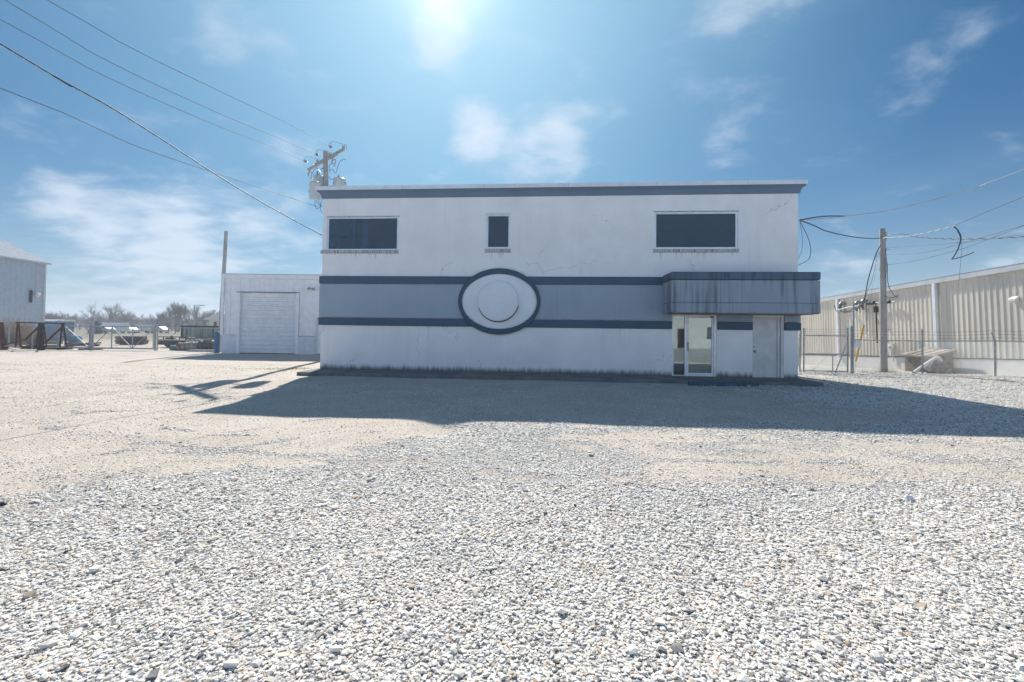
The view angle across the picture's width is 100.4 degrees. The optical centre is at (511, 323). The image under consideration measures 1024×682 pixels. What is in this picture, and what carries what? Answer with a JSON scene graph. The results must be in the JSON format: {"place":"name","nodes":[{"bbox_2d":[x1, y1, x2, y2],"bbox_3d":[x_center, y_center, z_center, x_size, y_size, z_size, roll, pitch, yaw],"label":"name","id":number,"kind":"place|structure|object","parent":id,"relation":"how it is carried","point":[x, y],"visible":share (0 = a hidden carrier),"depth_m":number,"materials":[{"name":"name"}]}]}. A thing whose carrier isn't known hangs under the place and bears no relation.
{"place":"outdoors","nodes":[
{"label":"outdoors","id":0,"kind":"place"},
{"bbox_2d":[45,319,75,340],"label":"shed","id":1,"kind":"structure","parent":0,"point":[69,322],"depth_m":43.99,"materials":[{"name":"metal"}]},
{"bbox_2d":[72,336,81,342],"bbox_3d":[-38.720,1.435,37.973,0.407,0.716,0.600,1,-1,0],"label":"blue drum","id":2,"kind":"object","parent":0,"point":[75,339],"visible":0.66,"depth_m":37.77,"materials":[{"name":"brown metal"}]},
{"bbox_2d":[151,314,173,331],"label":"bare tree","id":3,"kind":"object","parent":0,"point":[158,322],"visible":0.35,"depth_m":119.75,"materials":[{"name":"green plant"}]},
{"bbox_2d":[203,312,218,325],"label":"house","id":4,"kind":"structure","parent":0,"point":[213,319],"depth_m":61.52,"materials":[{"name":"white"}]},
{"bbox_2d":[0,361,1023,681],"bbox_3d":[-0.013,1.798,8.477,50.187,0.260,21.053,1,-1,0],"label":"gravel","id":5,"kind":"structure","parent":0,"point":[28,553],"depth_m":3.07,"materials":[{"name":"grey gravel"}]},
{"bbox_2d":[904,494,913,499],"bbox_3d":[4.001,1.763,4.298,0.090,0.079,0.070,1,-1,0],"label":"rubble chunk","id":6,"kind":"object","parent":5,"relation":"on","point":[908,497],"visible":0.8,"depth_m":4.28,"materials":[{"name":"stone"}]},
{"bbox_2d":[0,325,1023,681],"bbox_3d":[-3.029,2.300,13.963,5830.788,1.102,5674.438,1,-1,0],"label":"ground","id":7,"kind":"structure","parent":0,"point":[120,357],"depth_m":5.91,"materials":[{"name":"grey gravel"}]},
{"bbox_2d":[0,322,5,348],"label":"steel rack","id":8,"kind":"object","parent":7,"relation":"on","point":[2,338],"visible":1,"depth_m":26.69,"materials":[{"name":"red metal"}]},
{"bbox_2d":[5,324,33,345],"bbox_3d":[-38.491,0.797,33.014,3.136,1.854,2.440,1,-1,0],"label":"dry bush","id":9,"kind":"object","parent":7,"relation":"on","point":[13,336],"visible":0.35,"depth_m":32.78,"materials":[{"name":"brown plant"}]},
{"bbox_2d":[4,319,34,339],"bbox_3d":[-39.907,0.671,34.014,3.299,2.107,2.622,1,-1,0],"label":"dry bush","id":10,"kind":"object","parent":7,"relation":"on","point":[14,328],"visible":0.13,"depth_m":34.00,"materials":[{"name":"brown plant"}]},
{"bbox_2d":[0,317,47,344],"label":"dry bush","id":11,"kind":"object","parent":7,"relation":"on","point":[22,324],"visible":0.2,"depth_m":34.93,"materials":[{"name":"brown plant"}]},
{"bbox_2d":[0,239,51,329],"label":"metal shed","id":12,"kind":"structure","parent":7,"relation":"on","point":[22,285],"depth_m":40.19,"materials":[{"name":"white metal"}]},
{"bbox_2d":[15,329,54,344],"bbox_3d":[-36.852,1.004,32.935,2.165,1.481,2.125,0,-1,30],"label":"dry bush","id":13,"kind":"object","parent":7,"relation":"on","point":[29,341],"visible":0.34,"depth_m":32.68,"materials":[{"name":"brown plant"}]},
{"bbox_2d":[4,322,67,349],"bbox_3d":[-30.561,0.829,27.549,3.893,1.840,0.578,1,-1,-3],"label":"steel rack","id":14,"kind":"object","parent":7,"relation":"on","point":[41,333],"visible":0.98,"depth_m":27.44,"materials":[{"name":"metal"}]},
{"bbox_2d":[19,346,72,348],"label":"steel beam","id":15,"kind":"structure","parent":7,"relation":"on","point":[28,347],"depth_m":29.07,"materials":[{"name":"grey metal"}]},
{"bbox_2d":[45,311,69,319],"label":"bare tree","id":16,"kind":"object","parent":7,"relation":"on","point":[49,316],"visible":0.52,"depth_m":69.73,"materials":[{"name":"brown plant"}]},
{"bbox_2d":[71,314,77,324],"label":"bare tree","id":17,"kind":"object","parent":7,"relation":"on","point":[76,322],"visible":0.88,"depth_m":114.43,"materials":[{"name":"brown plant"}]},
{"bbox_2d":[81,317,89,330],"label":"bare tree","id":18,"kind":"object","parent":7,"relation":"on","point":[87,321],"visible":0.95,"depth_m":125.03,"materials":[{"name":"brown plant"}]},
{"bbox_2d":[87,321,104,333],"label":"shed","id":19,"kind":"object","parent":7,"relation":"on","point":[101,331],"visible":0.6,"depth_m":79.91,"materials":[{"name":"metal"}]},
{"bbox_2d":[89,314,106,322],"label":"bare tree","id":20,"kind":"object","parent":7,"relation":"on","point":[98,319],"visible":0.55,"depth_m":119.68,"materials":[{"name":"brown plant"}]},
{"bbox_2d":[44,325,153,348],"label":"sliding gate","id":21,"kind":"structure","parent":7,"relation":"on","point":[90,331],"depth_m":28.87,"materials":[{"name":"grey metal"}]},
{"bbox_2d":[87,327,117,333],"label":"parked car","id":22,"kind":"object","parent":7,"relation":"on","point":[105,329],"visible":0.41,"depth_m":87.08,"materials":[{"name":"silver metal"}]},
{"bbox_2d":[85,303,128,322],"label":"bare tree","id":23,"kind":"object","parent":7,"relation":"on","point":[106,310],"visible":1,"depth_m":104.88,"materials":[{"name":"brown plant"}]},
{"bbox_2d":[2,318,217,350],"bbox_3d":[-28.050,0.819,28.840,16.700,2.328,0.610,1,-1,0],"label":"chain link fence","id":24,"kind":"object","parent":7,"relation":"on","point":[58,326],"visible":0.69,"depth_m":28.88,"materials":[{"name":"metal"}]},
{"bbox_2d":[98,322,128,332],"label":"shed","id":25,"kind":"object","parent":7,"relation":"on","point":[115,324],"visible":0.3,"depth_m":91.09,"materials":[{"name":"grey metal"}]},
{"bbox_2d":[107,311,137,322],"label":"bare tree","id":26,"kind":"object","parent":7,"relation":"on","point":[126,319],"visible":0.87,"depth_m":112.01,"materials":[{"name":"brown plant"}]},
{"bbox_2d":[46,310,208,331],"bbox_3d":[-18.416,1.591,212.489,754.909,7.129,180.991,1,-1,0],"label":"distant wood","id":27,"kind":"object","parent":7,"relation":"on","point":[138,320],"visible":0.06,"depth_m":141.13,"materials":[{"name":"brown plant"}]},
{"bbox_2d":[120,327,139,332],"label":"parked car","id":28,"kind":"object","parent":7,"relation":"on","point":[134,329],"visible":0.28,"depth_m":94.49,"materials":[{"name":"white metal"}]},
{"bbox_2d":[115,336,148,344],"bbox_3d":[-33.279,1.496,37.473,2.167,0.755,1.200,1,-1,0],"label":"beam bundle","id":29,"kind":"object","parent":7,"relation":"on","point":[137,339],"visible":0.77,"depth_m":36.89,"materials":[{"name":"brown wood"}]},
{"bbox_2d":[131,324,154,332],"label":"shed","id":30,"kind":"object","parent":7,"relation":"on","point":[146,330],"visible":0.46,"depth_m":99.08,"materials":[{"name":"silver metal"}]},
{"bbox_2d":[148,326,170,332],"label":"parked car","id":31,"kind":"object","parent":7,"relation":"on","point":[165,330],"visible":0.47,"depth_m":103.20,"materials":[{"name":"white metal"}]},
{"bbox_2d":[155,311,167,325],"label":"bare tree","id":32,"kind":"object","parent":7,"relation":"on","point":[161,318],"visible":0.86,"depth_m":104.40,"materials":[{"name":"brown plant"}]},
{"bbox_2d":[162,307,174,333],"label":"bare tree","id":33,"kind":"object","parent":7,"relation":"on","point":[169,320],"visible":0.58,"depth_m":98.32,"materials":[{"name":"brown plant"}]},
{"bbox_2d":[165,303,185,332],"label":"bare tree","id":34,"kind":"object","parent":7,"relation":"on","point":[171,314],"visible":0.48,"depth_m":95.27,"materials":[{"name":"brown plant"}]},
{"bbox_2d":[169,302,185,326],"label":"bare tree","id":35,"kind":"object","parent":7,"relation":"on","point":[179,308],"visible":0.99,"depth_m":94.67,"materials":[{"name":"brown plant"}]},
{"bbox_2d":[176,342,182,350],"bbox_3d":[-22.706,1.614,29.473,0.533,0.671,0.671,1,-1,0],"label":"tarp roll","id":36,"kind":"object","parent":7,"relation":"on","point":[179,348],"visible":0.49,"depth_m":29.22,"materials":[{"name":"grey plastic"}]},
{"bbox_2d":[158,336,204,346],"bbox_3d":[-26.313,1.446,35.950,2.234,0.939,6.050,1,-1,0],"label":"flatbed trailer","id":37,"kind":"object","parent":7,"relation":"on","point":[168,341],"visible":0.54,"depth_m":32.98,"materials":[{"name":"metal"}]},
{"bbox_2d":[182,303,190,325],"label":"bare tree","id":38,"kind":"object","parent":7,"relation":"on","point":[186,315],"visible":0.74,"depth_m":97.50,"materials":[{"name":"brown plant"}]},
{"bbox_2d":[182,341,197,350],"bbox_3d":[-22.075,1.598,29.473,1.065,0.761,0.761,1,-1,0],"label":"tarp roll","id":39,"kind":"object","parent":7,"relation":"on","point":[185,345],"visible":0.43,"depth_m":29.18,"materials":[{"name":"fabric"}]},
{"bbox_2d":[187,305,203,325],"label":"bare tree","id":40,"kind":"object","parent":7,"relation":"on","point":[196,313],"visible":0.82,"depth_m":99.13,"materials":[{"name":"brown plant"}]},
{"bbox_2d":[193,305,204,325],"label":"lamp post","id":41,"kind":"object","parent":7,"relation":"on","point":[194,315],"visible":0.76,"depth_m":74.95,"materials":[{"name":"grey metal"}]},
{"bbox_2d":[181,325,217,340],"bbox_3d":[-26.549,1.071,37.617,3.542,1.739,2.330,1,-1,0],"label":"container","id":42,"kind":"object","parent":7,"relation":"on","point":[198,332],"visible":0.47,"depth_m":36.51,"materials":[{"name":"metal"}]},
{"bbox_2d":[196,340,207,348],"bbox_3d":[-21.199,1.551,29.474,0.950,0.829,0.834,1,-1,0],"label":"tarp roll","id":43,"kind":"object","parent":7,"relation":"on","point":[200,343],"visible":0.44,"depth_m":29.16,"materials":[{"name":"grey plastic"}]},
{"bbox_2d":[197,311,209,325],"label":"bare tree","id":44,"kind":"object","parent":7,"relation":"on","point":[202,320],"visible":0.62,"depth_m":101.51,"materials":[{"name":"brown plant"}]},
{"bbox_2d":[204,340,213,349],"bbox_3d":[-20.667,1.563,29.474,0.943,0.890,0.882,1,-1,0],"label":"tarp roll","id":45,"kind":"object","parent":7,"relation":"on","point":[210,343],"visible":0.45,"depth_m":29.13,"materials":[{"name":"grey plastic"}]},
{"bbox_2d":[204,309,217,321],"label":"bare tree","id":46,"kind":"object","parent":7,"relation":"on","point":[213,311],"visible":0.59,"depth_m":103.02,"materials":[{"name":"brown plant"}]},
{"bbox_2d":[214,332,219,352],"bbox_3d":[-18.584,1.212,26.881,0.300,1.400,0.295,1,-1,0],"label":"bollard","id":47,"kind":"object","parent":7,"relation":"on","point":[216,342],"visible":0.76,"depth_m":26.77,"materials":[{"name":"blue metal"}]},
{"bbox_2d":[218,231,227,351],"bbox_3d":[-19.136,-2.019,28.233,0.551,8.217,0.300,1,-1,0],"label":"leaning pole","id":48,"kind":"object","parent":7,"relation":"on","point":[225,255],"visible":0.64,"depth_m":28.18,"materials":[{"name":"brown wood"}]},
{"bbox_2d":[220,273,321,353],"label":"garage","id":49,"kind":"structure","parent":7,"relation":"on","point":[270,314],"depth_m":26.97,"materials":[{"name":"paint"}]},
{"bbox_2d":[240,293,295,352],"bbox_3d":[-15.406,-0.021,27.043,3.542,3.831,0.050,1,-1,1],"label":"roller door","id":50,"kind":"structure","parent":49,"relation":"in","point":[277,333],"depth_m":27.03,"materials":[{"name":"white metal"}]},
{"bbox_2d":[317,325,320,353],"bbox_3d":[-11.794,0.823,26.880,0.930,2.150,0.060,1,-1,1],"label":"side door","id":51,"kind":"structure","parent":49,"relation":"in","point":[319,326],"depth_m":26.85,"materials":[{"name":"white metal"}]},
{"bbox_2d":[304,141,346,212],"bbox_3d":[-10.150,-3.623,22.594,3.496,11.450,1.530,0,-1,30],"label":"utility pole","id":52,"kind":"object","parent":7,"relation":"on","point":[319,180],"visible":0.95,"depth_m":22.49,"materials":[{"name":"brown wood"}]},
{"bbox_2d":[0,19,303,160],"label":"power line","id":53,"kind":"object","parent":52,"relation":"attached to","point":[131,88],"visible":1,"depth_m":15.37,"materials":[{"name":"metal"}]},
{"bbox_2d":[5,0,314,153],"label":"power line","id":54,"kind":"object","parent":52,"relation":"attached to","point":[141,77],"visible":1,"depth_m":15.50,"materials":[{"name":"metal"}]},
{"bbox_2d":[0,88,320,207],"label":"power line","id":55,"kind":"object","parent":52,"relation":"attached to","point":[140,147],"visible":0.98,"depth_m":14.80,"materials":[{"name":"metal"}]},
{"bbox_2d":[47,0,328,145],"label":"power line","id":56,"kind":"object","parent":52,"relation":"attached to","point":[176,70],"visible":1,"depth_m":15.55,"materials":[{"name":"metal"}]},
{"bbox_2d":[297,367,822,386],"bbox_3d":[1.476,1.958,17.946,17.430,0.218,7.540,1,-1,4],"label":"concrete apron","id":57,"kind":"object","parent":7,"relation":"on","point":[544,377],"visible":0.24,"depth_m":14.48,"materials":[{"name":"grey concrete"}]},
{"bbox_2d":[315,180,820,378],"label":"office building","id":58,"kind":"structure","parent":57,"relation":"on","point":[693,278],"depth_m":15.39,"materials":[{"name":"white paint"}]},
{"bbox_2d":[0,43,320,234],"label":"service cable","id":59,"kind":"object","parent":58,"relation":"attached to","point":[66,83],"visible":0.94,"depth_m":10.16,"materials":[{"name":"metal"}]},
{"bbox_2d":[1,43,319,233],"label":"bare messenger wire","id":60,"kind":"object","parent":59,"relation":"attached to","point":[124,116],"visible":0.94,"depth_m":9.78,"materials":[{"name":"black metal"}]},
{"bbox_2d":[320,217,398,253],"bbox_3d":[-5.725,-3.324,16.074,3.005,1.385,0.150,1,-1,4],"label":"window","id":61,"kind":"structure","parent":58,"relation":"in","point":[343,235],"depth_m":16.09,"materials":[{"name":"glass"}]},
{"bbox_2d":[485,214,510,252],"bbox_3d":[-0.512,-3.314,15.679,0.950,1.423,0.145,1,-1,4],"label":"window","id":62,"kind":"structure","parent":58,"relation":"in","point":[498,226],"depth_m":15.70,"materials":[{"name":"glass"}]},
{"bbox_2d":[653,212,738,252],"bbox_3d":[6.507,-3.242,15.144,2.930,1.448,0.145,1,-1,4],"label":"window","id":63,"kind":"structure","parent":58,"relation":"in","point":[673,231],"depth_m":15.16,"materials":[{"name":"glass"}]},
{"bbox_2d":[686,316,713,375],"bbox_3d":[6.641,0.788,15.062,0.931,2.121,0.096,1,-1,4],"label":"glass door","id":64,"kind":"structure","parent":58,"relation":"in","point":[712,317],"depth_m":15.06,"materials":[{"name":"clear glass"}]},
{"bbox_2d":[752,317,785,378],"bbox_3d":[8.924,0.835,14.872,1.060,2.108,0.220,1,-1,4],"label":"steel door","id":65,"kind":"structure","parent":58,"relation":"in","point":[768,332],"depth_m":14.89,"materials":[{"name":"paint"}]},
{"bbox_2d":[800,220,882,238],"bbox_3d":[13.613,-3.805,17.477,8.717,0.585,0.221,1,-1,-34],"label":"service cable","id":66,"kind":"object","parent":58,"relation":"attached to","point":[837,233],"visible":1,"depth_m":17.17,"materials":[{"name":"rubber"}]},
{"bbox_2d":[800,215,845,219],"bbox_3d":[10.586,-3.622,14.560,1.275,0.088,0.128,0,-1,32],"label":"cable sleeve","id":67,"kind":"object","parent":66,"relation":"attached to","point":[824,216],"visible":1,"depth_m":14.45,"materials":[{"name":"metal"}]},
{"bbox_2d":[884,225,955,237],"bbox_3d":[16.252,-3.651,17.076,0.323,0.827,5.928,0,-1,23],"label":"power line","id":68,"kind":"object","parent":66,"relation":"attached to","point":[919,234],"visible":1,"depth_m":16.98,"materials":[{"name":"metal"}]},
{"bbox_2d":[951,226,973,259],"bbox_3d":[15.192,-2.758,14.388,0.135,1.163,0.538,1,-1,-39],"label":"torn cable","id":69,"kind":"object","parent":68,"relation":"hanging from","point":[959,245],"visible":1,"depth_m":14.47,"materials":[{"name":"metal"}]},
{"bbox_2d":[956,196,1023,224],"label":"power line","id":70,"kind":"object","parent":69,"relation":"attached to","point":[990,210],"visible":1,"depth_m":12.84,"materials":[{"name":"metal"}]},
{"bbox_2d":[805,169,1023,219],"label":"power line","id":71,"kind":"object","parent":58,"relation":"attached to","point":[921,202],"visible":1,"depth_m":13.11,"materials":[{"name":"metal"}]},
{"bbox_2d":[213,352,1021,390],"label":"weeds","id":72,"kind":"object","parent":7,"relation":"on","point":[800,373],"visible":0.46,"depth_m":17.43,"materials":[{"name":"plant"}]},
{"bbox_2d":[688,381,758,385],"bbox_3d":[6.626,1.880,13.379,2.144,0.151,0.175,1,-1,1],"label":"wheel stop","id":73,"kind":"object","parent":7,"relation":"on","point":[702,383],"visible":0.97,"depth_m":13.31,"materials":[{"name":"grey concrete"}]},
{"bbox_2d":[803,328,849,371],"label":"yard gate","id":74,"kind":"structure","parent":7,"relation":"on","point":[822,354],"depth_m":18.56,"materials":[{"name":"metal"}]},
{"bbox_2d":[879,228,897,370],"bbox_3d":[17.672,-0.930,19.984,0.772,7.070,0.366,1,-1,0],"label":"utility pole","id":75,"kind":"object","parent":7,"relation":"on","point":[883,291],"visible":0.98,"depth_m":19.94,"materials":[{"name":"brown wood"}]},
{"bbox_2d":[856,243,881,309],"bbox_3d":[18.175,-2.249,21.867,0.278,2.889,4.539,0,-1,29],"label":"service cable","id":76,"kind":"object","parent":75,"relation":"attached to","point":[869,276],"visible":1,"depth_m":20.97,"materials":[{"name":"rubber"}]},
{"bbox_2d":[884,234,1018,239],"bbox_3d":[19.548,-2.995,12.981,0.345,2.350,14.484,1,-1,-19],"label":"power line","id":77,"kind":"object","parent":75,"relation":"hanging from","point":[940,238],"visible":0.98,"depth_m":17.76,"materials":[{"name":"metal"}]},
{"bbox_2d":[894,233,1022,239],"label":"wrapped wire","id":78,"kind":"object","parent":77,"relation":"attached to","point":[954,239],"visible":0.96,"depth_m":17.31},
{"bbox_2d":[889,235,1019,247],"bbox_3d":[14.727,-2.574,11.465,0.082,2.264,17.598,0,-1,18],"label":"power line","id":79,"kind":"object","parent":75,"relation":"attached to","point":[958,242],"visible":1,"depth_m":14.82,"materials":[{"name":"rubber"}]},
{"bbox_2d":[886,225,1023,254],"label":"power line","id":80,"kind":"object","parent":75,"relation":"attached to","point":[954,245],"visible":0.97,"depth_m":15.77,"materials":[{"name":"rubber"}]},
{"bbox_2d":[888,226,1021,264],"bbox_3d":[15.213,-3.354,11.664,0.199,1.184,16.980,0,-1,16],"label":"power line","id":81,"kind":"object","parent":75,"relation":"attached to","point":[962,248],"visible":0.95,"depth_m":15.33,"materials":[{"name":"metal"}]},
{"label":"guy wire","id":82,"kind":"object","parent":75,"relation":"attached to","visible":0},
{"bbox_2d":[855,325,864,361],"bbox_3d":[15.751,0.888,19.324,0.644,1.669,0.081,1,-1,-20],"label":"guy guard","id":83,"kind":"object","parent":82,"relation":"attached to","point":[862,330],"visible":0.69,"depth_m":19.32,"materials":[{"name":"yellow plastic"}]},
{"bbox_2d":[798,263,1023,376],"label":"warehouse","id":84,"kind":"structure","parent":7,"relation":"on","point":[965,305],"depth_m":20.74,"materials":[{"name":"white metal"}]},
{"bbox_2d":[912,356,942,373],"bbox_3d":[18.782,1.858,19.268,2.211,0.803,0.180,1,-1,-22],"label":"drain pipe","id":85,"kind":"object","parent":7,"relation":"on","point":[934,358],"visible":0.84,"depth_m":19.20,"materials":[{"name":"white plastic"}]},
{"bbox_2d":[899,348,956,372],"bbox_3d":[19.949,1.769,20.532,1.160,1.184,1.700,1,-1,3],"label":"picnic table","id":86,"kind":"object","parent":7,"relation":"on","point":[936,352],"visible":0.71,"depth_m":20.24,"materials":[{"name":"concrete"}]},
{"bbox_2d":[835,302,1023,375],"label":"chain link fence","id":87,"kind":"object","parent":7,"relation":"on","point":[854,343],"visible":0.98,"depth_m":18.32,"materials":[{"name":"metal"}]},
{"bbox_2d":[925,363,947,373],"bbox_3d":[19.266,2.096,19.386,0.819,0.677,0.533,1,-1,0],"label":"rubble heap","id":88,"kind":"object","parent":7,"relation":"on","point":[937,368],"visible":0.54,"depth_m":19.19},
{"bbox_2d":[0,0,1023,325],"label":"sky","id":89,"kind":"structure","parent":0,"point":[879,105],"materials":[{"name":"blue"}]},
{"bbox_2d":[798,329,801,371],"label":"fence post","id":90,"kind":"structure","parent":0,"point":[799,350],"depth_m":19.05,"materials":[{"name":"silver metal"}]}
]}

